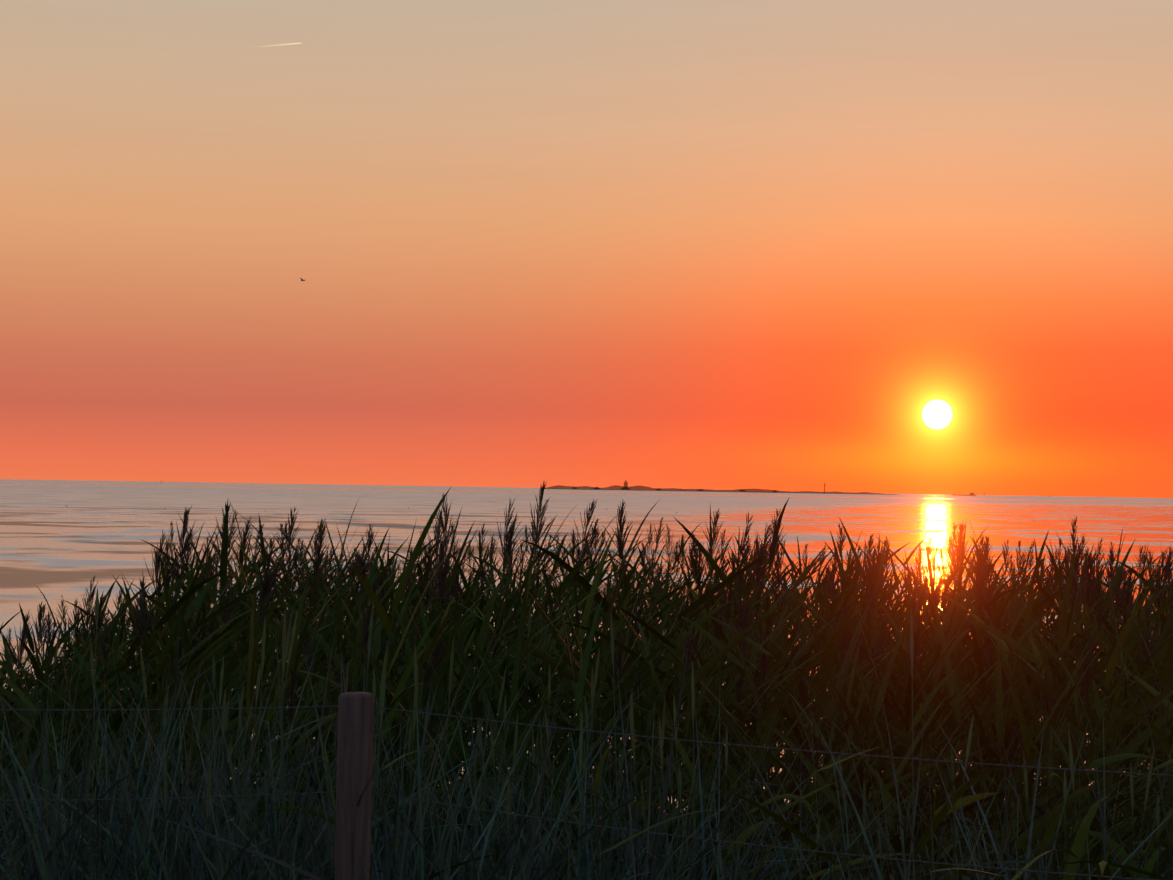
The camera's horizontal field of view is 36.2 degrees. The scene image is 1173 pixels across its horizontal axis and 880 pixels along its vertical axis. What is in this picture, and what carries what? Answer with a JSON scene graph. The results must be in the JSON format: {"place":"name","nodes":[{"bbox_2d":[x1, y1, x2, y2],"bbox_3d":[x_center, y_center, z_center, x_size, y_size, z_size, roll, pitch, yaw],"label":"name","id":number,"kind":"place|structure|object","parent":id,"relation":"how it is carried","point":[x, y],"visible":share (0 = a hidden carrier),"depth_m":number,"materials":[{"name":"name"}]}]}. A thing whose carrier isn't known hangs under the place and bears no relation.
{"place":"outdoors","nodes":[
{"label":"outdoors","id":0,"kind":"place"},
{"bbox_2d":[0,589,1172,879],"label":"terrain ground","id":1,"kind":"structure","parent":0,"point":[1013,802],"depth_m":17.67,"materials":[{"name":"plant"}]},
{"bbox_2d":[335,692,373,879],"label":"fence post","id":2,"kind":"object","parent":1,"relation":"on","point":[354,772],"visible":1,"depth_m":4.35,"materials":[{"name":"brown wood"}]},
{"bbox_2d":[0,701,1172,879],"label":"fence wire","id":3,"kind":"object","parent":2,"relation":"attached to","point":[583,823],"visible":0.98,"depth_m":4.18,"materials":[{"name":"grey metal"}]},
{"bbox_2d":[0,486,1172,879],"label":"reeds","id":4,"kind":"object","parent":1,"relation":"on","point":[952,684],"visible":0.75,"depth_m":7.37,"materials":[{"name":"green plant"}]},
{"bbox_2d":[0,480,1172,814],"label":"reed plumes","id":5,"kind":"object","parent":4,"relation":"on","point":[1090,592],"visible":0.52,"depth_m":8.79,"materials":[{"name":"plant"}]},
{"bbox_2d":[0,479,1172,809],"bbox_3d":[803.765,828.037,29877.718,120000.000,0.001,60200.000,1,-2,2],"label":"sea water","id":6,"kind":"structure","parent":0,"point":[54,549],"depth_m":340.17,"materials":[{"name":"grey liquid"}]},
{"bbox_2d":[952,492,975,495],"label":"ship","id":7,"kind":"object","parent":6,"relation":"on","point":[971,493],"visible":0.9,"depth_m":11423.72},
{"bbox_2d":[0,0,1172,497],"label":"sky","id":8,"kind":"structure","parent":0,"point":[872,246],"materials":[{"name":"orange"}]},
{"bbox_2d":[545,485,897,494],"bbox_3d":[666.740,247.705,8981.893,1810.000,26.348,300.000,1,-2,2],"label":"island land","id":9,"kind":"structure","parent":0,"point":[633,488],"depth_m":8909.53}
]}

